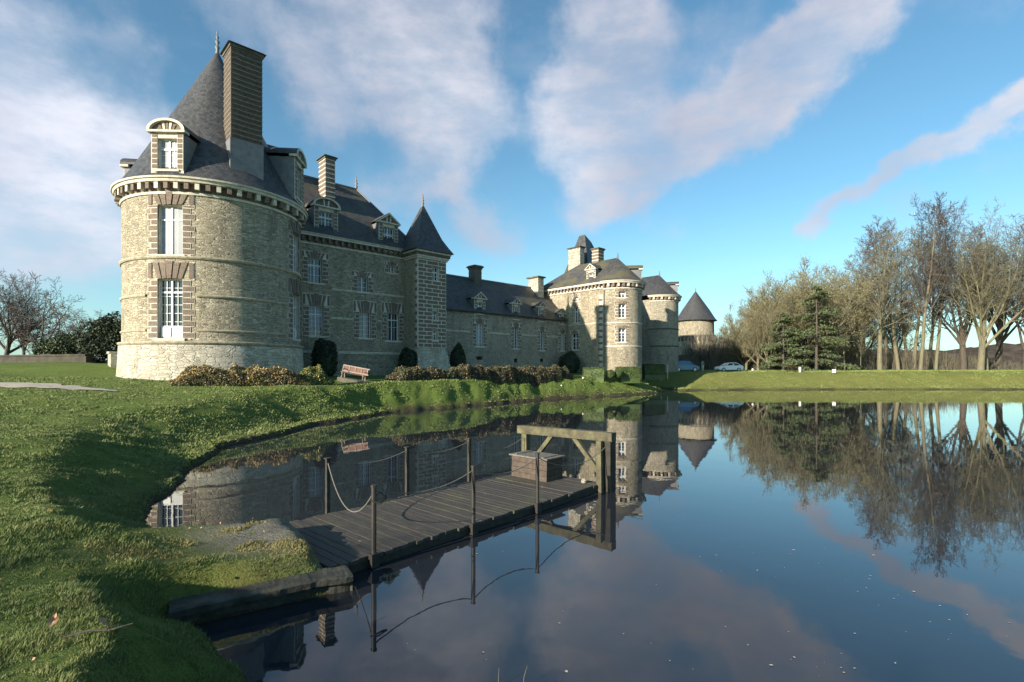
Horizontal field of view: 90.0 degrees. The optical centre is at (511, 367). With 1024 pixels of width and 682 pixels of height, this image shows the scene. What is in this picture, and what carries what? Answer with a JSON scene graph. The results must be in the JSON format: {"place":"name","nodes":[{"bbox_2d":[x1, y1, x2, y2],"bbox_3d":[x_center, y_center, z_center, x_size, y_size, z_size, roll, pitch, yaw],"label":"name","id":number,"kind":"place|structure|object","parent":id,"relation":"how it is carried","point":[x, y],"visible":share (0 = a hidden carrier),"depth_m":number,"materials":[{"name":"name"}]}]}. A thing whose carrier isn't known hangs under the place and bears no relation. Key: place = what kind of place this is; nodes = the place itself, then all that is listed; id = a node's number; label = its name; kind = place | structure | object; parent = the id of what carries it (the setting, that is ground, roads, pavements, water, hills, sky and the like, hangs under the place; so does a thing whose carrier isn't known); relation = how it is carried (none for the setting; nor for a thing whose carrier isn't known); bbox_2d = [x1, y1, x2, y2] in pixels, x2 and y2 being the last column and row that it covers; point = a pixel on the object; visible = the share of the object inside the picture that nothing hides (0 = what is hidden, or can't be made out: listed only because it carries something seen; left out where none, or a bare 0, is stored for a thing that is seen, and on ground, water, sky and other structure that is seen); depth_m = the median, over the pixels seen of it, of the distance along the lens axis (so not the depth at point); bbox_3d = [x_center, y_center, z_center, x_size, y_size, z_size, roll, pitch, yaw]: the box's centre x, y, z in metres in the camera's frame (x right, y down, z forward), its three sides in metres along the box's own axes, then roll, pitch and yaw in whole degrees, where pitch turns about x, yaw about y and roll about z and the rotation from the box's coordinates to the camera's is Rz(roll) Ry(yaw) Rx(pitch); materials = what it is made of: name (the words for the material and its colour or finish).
{"place":"outdoors","nodes":[
{"label":"outdoors","id":0,"kind":"place"},
{"bbox_2d":[0,382,116,390],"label":"path","id":1,"kind":"structure","parent":0,"point":[37,385],"depth_m":23.46,"materials":[{"name":"grey gravel"}]},
{"bbox_2d":[0,362,1023,681],"bbox_3d":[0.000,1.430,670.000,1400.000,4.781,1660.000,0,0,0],"label":"ground","id":2,"kind":"structure","parent":0,"point":[264,530],"depth_m":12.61,"materials":[{"name":"green plant"}]},
{"bbox_2d":[0,270,50,354],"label":"broad bare tree","id":3,"kind":"object","parent":2,"relation":"on","point":[26,298],"visible":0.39,"depth_m":74.83,"materials":[{"name":"brown plant"}]},
{"bbox_2d":[0,268,73,354],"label":"spreading bare tree","id":4,"kind":"object","parent":2,"relation":"on","point":[8,351],"visible":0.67,"depth_m":62.98,"materials":[{"name":"brown plant"}]},
{"bbox_2d":[0,289,89,353],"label":"spreading bare tree","id":5,"kind":"object","parent":2,"relation":"on","point":[33,338],"visible":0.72,"depth_m":61.76,"materials":[{"name":"brown plant"}]},
{"bbox_2d":[0,354,92,362],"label":"stone wall","id":6,"kind":"structure","parent":2,"relation":"on","point":[85,358],"depth_m":45.21,"materials":[{"name":"grey stone"}]},
{"bbox_2d":[47,613,58,626],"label":"fallen leaf","id":7,"kind":"object","parent":2,"relation":"on","point":[54,618],"visible":0.94,"depth_m":4.05,"materials":[{"name":"beige plant"}]},
{"bbox_2d":[31,333,93,358],"bbox_3d":[-45.259,-1.652,52.124,5.246,3.840,5.193,0,0,0],"label":"evergreen bush","id":8,"kind":"object","parent":2,"relation":"on","point":[62,344],"visible":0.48,"depth_m":50.49,"materials":[{"name":"green plant"}]},
{"bbox_2d":[54,307,104,334],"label":"spreading bare tree","id":9,"kind":"object","parent":2,"relation":"on","point":[70,328],"visible":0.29,"depth_m":92.26,"materials":[{"name":"brown plant"}]},
{"bbox_2d":[73,311,120,362],"bbox_3d":[-36.148,-2.477,46.434,5.034,5.347,4.394,0,0,0],"label":"evergreen bush","id":10,"kind":"object","parent":2,"relation":"on","point":[101,336],"visible":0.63,"depth_m":45.01,"materials":[{"name":"green plant"}]},
{"bbox_2d":[62,623,132,638],"bbox_3d":[-3.093,1.958,3.835,0.422,0.037,0.089,0,0,-20],"label":"twig","id":11,"kind":"object","parent":2,"relation":"on","point":[96,630],"visible":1,"depth_m":3.81,"materials":[{"name":"brown wood"}]},
{"bbox_2d":[98,617,107,624],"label":"fallen leaf","id":12,"kind":"object","parent":2,"relation":"on","point":[103,620],"visible":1,"depth_m":4.01,"materials":[{"name":"plant"}]},
{"bbox_2d":[107,351,117,367],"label":"stone parapet","id":13,"kind":"structure","parent":2,"relation":"on","point":[112,359],"depth_m":37.15,"materials":[{"name":"beige stone"}]},
{"bbox_2d":[0,472,313,677],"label":"leaf litter","id":14,"kind":"object","parent":2,"relation":"on","point":[33,658],"visible":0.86,"depth_m":6.02,"materials":[{"name":"brown plant"}]},
{"bbox_2d":[5,511,321,642],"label":"dry grass","id":15,"kind":"structure","parent":2,"relation":"on","point":[250,543],"depth_m":6.55,"materials":[{"name":"green plant"}]},
{"bbox_2d":[168,364,310,385],"bbox_3d":[-15.400,0.418,29.301,7.118,1.354,2.026,0,0,-37],"label":"hydrangea border","id":16,"kind":"object","parent":2,"relation":"on","point":[209,375],"visible":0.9,"depth_m":28.54,"materials":[{"name":"beige plant"}]},
{"bbox_2d":[169,565,352,622],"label":"stone quay","id":17,"kind":"structure","parent":2,"relation":"on","point":[269,593],"depth_m":5.94,"materials":[{"name":"grey stone"}]},
{"bbox_2d":[297,364,336,384],"bbox_3d":[-12.400,0.439,31.800,2.514,1.376,1.718,0,0,-42],"label":"leafy border","id":18,"kind":"object","parent":2,"relation":"on","point":[315,375],"visible":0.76,"depth_m":31.45,"materials":[{"name":"green plant"}]},
{"bbox_2d":[310,338,337,376],"bbox_3d":[-14.844,-0.768,40.434,2.027,3.259,2.037,0,0,43],"label":"yew bush","id":19,"kind":"object","parent":2,"relation":"on","point":[324,355],"visible":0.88,"depth_m":39.91,"materials":[{"name":"green plant"}]},
{"bbox_2d":[337,364,369,382],"bbox_3d":[-10.675,0.507,34.773,2.070,1.168,0.765,10,2,10],"label":"garden bench","id":20,"kind":"object","parent":2,"relation":"on","point":[354,370],"visible":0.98,"depth_m":34.78,"materials":[{"name":"brown wood"}]},
{"bbox_2d":[110,29,681,379],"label":"chateau","id":21,"kind":"structure","parent":2,"relation":"on","point":[244,244],"depth_m":35.06,"materials":[{"name":"stone"}]},
{"bbox_2d":[148,261,194,340],"bbox_3d":[-19.976,-3.905,30.008,2.666,4.630,0.472,0,0,-3],"label":"window","id":22,"kind":"structure","parent":21,"relation":"in","point":[176,300],"depth_m":29.99,"materials":[{"name":"white paint"}]},
{"bbox_2d":[148,188,194,255],"bbox_3d":[-19.976,-8.470,30.008,2.666,3.960,0.472,0,0,-3],"label":"window","id":23,"kind":"structure","parent":21,"relation":"in","point":[176,228],"depth_m":30.00,"materials":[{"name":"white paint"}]},
{"bbox_2d":[288,277,300,341],"bbox_3d":[-15.119,-3.995,35.596,0.472,4.250,2.666,0,0,-6],"label":"window","id":24,"kind":"structure","parent":21,"relation":"in","point":[296,285],"depth_m":35.41,"materials":[{"name":"white paint"}]},
{"bbox_2d":[288,218,300,274],"bbox_3d":[-15.119,-8.460,35.596,0.472,3.880,2.666,0,0,-6],"label":"window","id":25,"kind":"structure","parent":21,"relation":"in","point":[295,226],"depth_m":35.24,"materials":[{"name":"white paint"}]},
{"bbox_2d":[301,249,328,284],"bbox_3d":[-16.172,-8.170,41.933,2.300,2.700,0.420,0,0,-44],"label":"window","id":26,"kind":"structure","parent":21,"relation":"in","point":[311,270],"depth_m":41.98,"materials":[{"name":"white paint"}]},
{"bbox_2d":[302,292,329,337],"bbox_3d":[-16.098,-4.270,42.005,2.300,3.600,0.420,0,0,-43],"label":"window","id":27,"kind":"structure","parent":21,"relation":"in","point":[312,316],"depth_m":42.03,"materials":[{"name":"white paint"}]},
{"bbox_2d":[351,270,373,293],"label":"window","id":28,"kind":"structure","parent":21,"relation":"in","point":[359,283],"depth_m":44.91,"materials":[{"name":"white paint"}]},
{"bbox_2d":[353,300,376,339],"bbox_3d":[-12.961,-4.170,44.983,2.250,3.400,0.420,0,0,-43],"label":"window","id":29,"kind":"structure","parent":21,"relation":"in","point":[362,327],"depth_m":45.04,"materials":[{"name":"white paint"}]},
{"bbox_2d":[384,261,399,274],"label":"window","id":30,"kind":"structure","parent":21,"relation":"in","point":[388,269],"depth_m":46.85,"materials":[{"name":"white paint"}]},
{"bbox_2d":[381,302,403,342],"bbox_3d":[-10.968,-4.145,46.869,2.350,3.650,0.420,0,0,-44],"label":"window","id":31,"kind":"structure","parent":21,"relation":"in","point":[389,323],"depth_m":46.95,"materials":[{"name":"white paint"}]},
{"bbox_2d":[431,312,438,321],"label":"window","id":32,"kind":"structure","parent":21,"relation":"in","point":[433,313],"depth_m":47.36,"materials":[{"name":"grey glass"}]},
{"bbox_2d":[431,330,438,341],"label":"window","id":33,"kind":"structure","parent":21,"relation":"in","point":[433,331],"depth_m":47.36,"materials":[{"name":"grey glass"}]},
{"bbox_2d":[432,267,439,281],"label":"window","id":34,"kind":"structure","parent":21,"relation":"in","point":[434,269],"depth_m":47.45,"materials":[{"name":"white paint"}]},
{"bbox_2d":[472,318,486,347],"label":"window","id":35,"kind":"structure","parent":21,"relation":"in","point":[477,331],"depth_m":54.08,"materials":[{"name":"white paint"}]},
{"bbox_2d":[510,322,521,349],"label":"window","id":36,"kind":"structure","parent":21,"relation":"in","point":[514,340],"depth_m":57.72,"materials":[{"name":"white paint"}]},
{"bbox_2d":[537,326,546,351],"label":"window","id":37,"kind":"structure","parent":21,"relation":"in","point":[539,329],"depth_m":60.64,"materials":[{"name":"white paint"}]},
{"bbox_2d":[558,329,565,351],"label":"window","id":38,"kind":"structure","parent":21,"relation":"in","point":[560,331],"depth_m":63.19,"materials":[{"name":"white paint"}]},
{"bbox_2d":[569,330,579,350],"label":"window","id":39,"kind":"structure","parent":21,"relation":"in","point":[576,337],"depth_m":62.70,"materials":[{"name":"white paint"}]},
{"bbox_2d":[571,304,580,323],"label":"window","id":40,"kind":"structure","parent":21,"relation":"in","point":[577,309],"depth_m":62.56,"materials":[{"name":"white paint"}]},
{"bbox_2d":[572,294,580,302],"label":"window","id":41,"kind":"structure","parent":21,"relation":"in","point":[578,296],"depth_m":62.30,"materials":[{"name":"white paint"}]},
{"bbox_2d":[614,325,628,342],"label":"window","id":42,"kind":"structure","parent":21,"relation":"in","point":[620,333],"depth_m":58.63,"materials":[{"name":"white paint"}]},
{"bbox_2d":[614,301,628,318],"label":"window","id":43,"kind":"structure","parent":21,"relation":"in","point":[620,308],"depth_m":58.63,"materials":[{"name":"white paint"}]},
{"bbox_2d":[615,288,628,298],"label":"window","id":44,"kind":"structure","parent":21,"relation":"in","point":[621,294],"depth_m":58.56,"materials":[{"name":"white paint"}]},
{"bbox_2d":[101,375,690,466],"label":"bank grass","id":45,"kind":"structure","parent":2,"relation":"on","point":[169,450],"depth_m":20.10,"materials":[{"name":"green plant"}]},
{"bbox_2d":[397,347,416,366],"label":"yew bush","id":46,"kind":"object","parent":2,"relation":"on","point":[407,357],"visible":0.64,"depth_m":45.45,"materials":[{"name":"green plant"}]},
{"bbox_2d":[289,425,615,572],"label":"wooden jetty","id":47,"kind":"object","parent":2,"relation":"on","point":[374,534],"visible":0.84,"depth_m":9.31,"materials":[{"name":"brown wood"}]},
{"bbox_2d":[509,450,565,481],"bbox_3d":[0.601,2.349,12.328,1.180,0.550,0.710,0,0,42],"label":"wooden crate","id":48,"kind":"object","parent":47,"relation":"on","point":[548,472],"visible":0.98,"depth_m":12.08,"materials":[{"name":"brown wood"}]},
{"bbox_2d":[449,342,466,367],"bbox_3d":[-5.281,-0.821,49.793,1.764,3.424,1.695,0,0,0],"label":"yew bush","id":49,"kind":"object","parent":2,"relation":"on","point":[457,356],"visible":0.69,"depth_m":49.28,"materials":[{"name":"green plant"}]},
{"bbox_2d":[385,363,575,387],"bbox_3d":[-1.499,0.779,44.000,2.056,2.323,20.647,0,0,44],"label":"hedge","id":50,"kind":"object","parent":2,"relation":"on","point":[533,375],"visible":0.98,"depth_m":42.69,"materials":[{"name":"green plant"}]},
{"bbox_2d":[558,350,579,372],"bbox_3d":[6.740,-0.650,60.598,2.676,2.992,2.634,0,0,0],"label":"yew bush","id":51,"kind":"object","parent":2,"relation":"on","point":[570,360],"visible":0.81,"depth_m":59.78,"materials":[{"name":"green plant"}]},
{"bbox_2d":[582,367,605,381],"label":"box hedge","id":52,"kind":"object","parent":2,"relation":"on","point":[598,373],"visible":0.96,"depth_m":53.25,"materials":[{"name":"green plant"}]},
{"bbox_2d":[606,369,614,377],"bbox_3d":[10.297,0.619,53.607,0.971,0.971,0.986,0,0,0],"label":"topiary ball","id":53,"kind":"object","parent":2,"relation":"on","point":[610,373],"visible":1,"depth_m":53.36,"materials":[{"name":"green plant"}]},
{"bbox_2d":[614,369,621,377],"bbox_3d":[11.152,0.620,53.999,0.980,0.999,1.006,0,0,0],"label":"topiary ball","id":54,"kind":"object","parent":2,"relation":"on","point":[618,373],"visible":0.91,"depth_m":53.72,"materials":[{"name":"green plant"}]},
{"bbox_2d":[615,366,640,382],"bbox_3d":[12.564,0.717,55.419,2.693,1.865,1.486,0,0,-17],"label":"box hedge","id":55,"kind":"object","parent":2,"relation":"on","point":[630,374],"visible":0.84,"depth_m":54.89,"materials":[{"name":"green plant"}]},
{"bbox_2d":[642,363,665,379],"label":"box hedge","id":56,"kind":"object","parent":2,"relation":"on","point":[653,371],"visible":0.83,"depth_m":64.89,"materials":[{"name":"green plant"}]},
{"bbox_2d":[678,361,699,370],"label":"parked car","id":57,"kind":"object","parent":2,"relation":"on","point":[686,365],"visible":0.69,"depth_m":79.21,"materials":[{"name":"blue paint"}]},
{"bbox_2d":[678,355,708,369],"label":"curtain wall","id":58,"kind":"structure","parent":2,"relation":"on","point":[694,359],"depth_m":101.61,"materials":[{"name":"grey stone"}]},
{"bbox_2d":[678,287,717,354],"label":"round tower","id":59,"kind":"structure","parent":2,"relation":"on","point":[695,315],"depth_m":114.96,"materials":[{"name":"stone"}]},
{"bbox_2d":[714,363,743,370],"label":"parked car","id":60,"kind":"object","parent":2,"relation":"on","point":[731,366],"visible":0.96,"depth_m":83.23,"materials":[{"name":"white paint"}]},
{"bbox_2d":[716,317,743,351],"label":"ivied bare tree","id":61,"kind":"object","parent":2,"relation":"on","point":[727,332],"visible":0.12,"depth_m":111.78,"materials":[{"name":"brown plant"}]},
{"bbox_2d":[717,306,761,369],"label":"ivied bare tree","id":62,"kind":"object","parent":2,"relation":"on","point":[746,364],"visible":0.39,"depth_m":96.91,"materials":[{"name":"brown plant"}]},
{"bbox_2d":[723,299,768,355],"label":"ivied bare tree","id":63,"kind":"object","parent":2,"relation":"on","point":[740,320],"visible":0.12,"depth_m":101.58,"materials":[{"name":"brown plant"}]},
{"bbox_2d":[732,309,778,369],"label":"ivied bare tree","id":64,"kind":"object","parent":2,"relation":"on","point":[755,332],"visible":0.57,"depth_m":91.58,"materials":[{"name":"brown plant"}]},
{"bbox_2d":[733,289,794,369],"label":"ivied bare tree","id":65,"kind":"object","parent":2,"relation":"on","point":[764,323],"visible":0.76,"depth_m":89.59,"materials":[{"name":"green plant"}]},
{"bbox_2d":[737,282,818,361],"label":"ivied bare tree","id":66,"kind":"object","parent":2,"relation":"on","point":[766,303],"visible":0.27,"depth_m":94.75,"materials":[{"name":"brown plant"}]},
{"bbox_2d":[734,270,826,367],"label":"ivied bare tree","id":67,"kind":"object","parent":2,"relation":"on","point":[761,296],"visible":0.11,"depth_m":100.88,"materials":[{"name":"brown plant"}]},
{"bbox_2d":[756,312,816,370],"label":"conifer","id":68,"kind":"object","parent":2,"relation":"on","point":[780,355],"visible":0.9,"depth_m":85.69,"materials":[{"name":"green plant"}]},
{"bbox_2d":[745,270,842,369],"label":"ivied bare tree","id":69,"kind":"object","parent":2,"relation":"on","point":[790,299],"visible":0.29,"depth_m":93.28,"materials":[{"name":"brown plant"}]},
{"bbox_2d":[742,253,887,369],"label":"ivied bare tree","id":70,"kind":"object","parent":2,"relation":"on","point":[828,286],"visible":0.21,"depth_m":93.76,"materials":[{"name":"brown plant"}]},
{"bbox_2d":[754,264,881,369],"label":"ivied bare tree","id":71,"kind":"object","parent":2,"relation":"on","point":[805,341],"visible":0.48,"depth_m":88.11,"materials":[{"name":"brown plant"}]},
{"bbox_2d":[773,285,866,369],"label":"conifer","id":72,"kind":"object","parent":2,"relation":"on","point":[832,340],"visible":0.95,"depth_m":84.69,"materials":[{"name":"green plant"}]},
{"bbox_2d":[789,259,884,368],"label":"ivied bare tree","id":73,"kind":"object","parent":2,"relation":"on","point":[853,305],"visible":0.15,"depth_m":97.11,"materials":[{"name":"brown plant"}]},
{"bbox_2d":[834,324,842,368],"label":"tall bare tree","id":74,"kind":"object","parent":2,"relation":"on","point":[838,345],"visible":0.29,"depth_m":89.83,"materials":[{"name":"brown plant"}]},
{"bbox_2d":[655,369,1023,389],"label":"grass","id":75,"kind":"structure","parent":2,"relation":"on","point":[826,371],"depth_m":72.54,"materials":[{"name":"green plant"}]},
{"bbox_2d":[835,303,850,368],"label":"tall bare tree","id":76,"kind":"object","parent":2,"relation":"on","point":[843,332],"visible":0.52,"depth_m":88.08,"materials":[{"name":"brown plant"}]},
{"bbox_2d":[678,321,1021,369],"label":"undergrowth","id":77,"kind":"object","parent":2,"relation":"on","point":[869,360],"visible":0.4,"depth_m":99.46,"materials":[{"name":"plant"}]},
{"bbox_2d":[817,261,886,362],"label":"ivied bare tree","id":78,"kind":"object","parent":2,"relation":"on","point":[838,277],"visible":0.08,"depth_m":101.87,"materials":[{"name":"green plant"}]},
{"bbox_2d":[831,253,875,353],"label":"tall bare tree","id":79,"kind":"object","parent":2,"relation":"on","point":[849,264],"visible":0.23,"depth_m":105.64,"materials":[{"name":"brown plant"}]},
{"bbox_2d":[858,320,866,369],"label":"tall bare tree","id":80,"kind":"object","parent":2,"relation":"on","point":[861,341],"visible":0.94,"depth_m":90.02,"materials":[{"name":"brown plant"}]},
{"bbox_2d":[827,271,905,369],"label":"ivied bare tree","id":81,"kind":"object","parent":2,"relation":"on","point":[866,320],"visible":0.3,"depth_m":97.40,"materials":[{"name":"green plant"}]},
{"bbox_2d":[837,290,913,350],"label":"ivied bare tree","id":82,"kind":"object","parent":2,"relation":"on","point":[882,333],"visible":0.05,"depth_m":105.37,"materials":[{"name":"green plant"}]},
{"bbox_2d":[848,226,908,361],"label":"tall bare tree","id":83,"kind":"object","parent":2,"relation":"on","point":[884,331],"visible":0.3,"depth_m":102.30,"materials":[{"name":"brown plant"}]},
{"bbox_2d":[851,215,924,369],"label":"tall bare tree","id":84,"kind":"object","parent":2,"relation":"on","point":[897,361],"visible":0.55,"depth_m":98.32,"materials":[{"name":"brown plant"}]},
{"bbox_2d":[849,226,930,369],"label":"tall bare tree","id":85,"kind":"object","parent":2,"relation":"on","point":[879,312],"visible":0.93,"depth_m":91.97,"materials":[{"name":"brown plant"}]},
{"bbox_2d":[873,241,923,358],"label":"tall bare tree","id":86,"kind":"object","parent":2,"relation":"on","point":[904,338],"visible":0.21,"depth_m":103.07,"materials":[{"name":"brown plant"}]},
{"bbox_2d":[866,300,944,360],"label":"ivied bare tree","id":87,"kind":"object","parent":2,"relation":"on","point":[906,326],"visible":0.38,"depth_m":103.70,"materials":[{"name":"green plant"}]},
{"bbox_2d":[896,220,958,368],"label":"tall bare tree","id":88,"kind":"object","parent":2,"relation":"on","point":[919,314],"visible":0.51,"depth_m":98.00,"materials":[{"name":"brown plant"}]},
{"bbox_2d":[909,231,950,356],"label":"tall bare tree","id":89,"kind":"object","parent":2,"relation":"on","point":[931,344],"visible":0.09,"depth_m":107.06,"materials":[{"name":"brown plant"}]},
{"bbox_2d":[899,192,969,369],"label":"tall bare tree","id":90,"kind":"object","parent":2,"relation":"on","point":[930,269],"visible":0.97,"depth_m":89.67,"materials":[{"name":"brown plant"}]},
{"bbox_2d":[920,199,975,369],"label":"tall bare tree","id":91,"kind":"object","parent":2,"relation":"on","point":[939,330],"visible":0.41,"depth_m":97.84,"materials":[{"name":"brown plant"}]},
{"bbox_2d":[898,227,1015,369],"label":"broad bare tree","id":92,"kind":"object","parent":2,"relation":"on","point":[962,333],"visible":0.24,"depth_m":97.63,"materials":[{"name":"brown plant"}]},
{"bbox_2d":[910,197,1023,369],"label":"broad bare tree","id":93,"kind":"object","parent":2,"relation":"on","point":[981,331],"visible":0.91,"depth_m":88.22,"materials":[{"name":"brown plant"}]},
{"bbox_2d":[956,218,1012,369],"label":"tall bare tree","id":94,"kind":"object","parent":2,"relation":"on","point":[986,351],"visible":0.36,"depth_m":94.41,"materials":[{"name":"brown plant"}]},
{"bbox_2d":[957,214,1023,367],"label":"broad bare tree","id":95,"kind":"object","parent":2,"relation":"on","point":[1000,338],"visible":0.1,"depth_m":100.51,"materials":[{"name":"brown plant"}]},
{"bbox_2d":[967,221,1023,369],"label":"broad bare tree","id":96,"kind":"object","parent":2,"relation":"on","point":[1011,315],"visible":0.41,"depth_m":91.43,"materials":[{"name":"brown plant"}]},
{"bbox_2d":[0,0,1023,359],"label":"sky","id":97,"kind":"structure","parent":0,"point":[712,146],"materials":[{"name":"blue"}]},
{"bbox_2d":[144,389,1023,681],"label":"water","id":98,"kind":"structure","parent":0,"point":[692,535],"depth_m":8.02,"materials":[{"name":"blue liquid"}]},
{"bbox_2d":[872,343,1022,367],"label":"hills","id":99,"kind":"structure","parent":0,"point":[1013,351],"depth_m":306.06,"materials":[{"name":"plant"}]}
]}

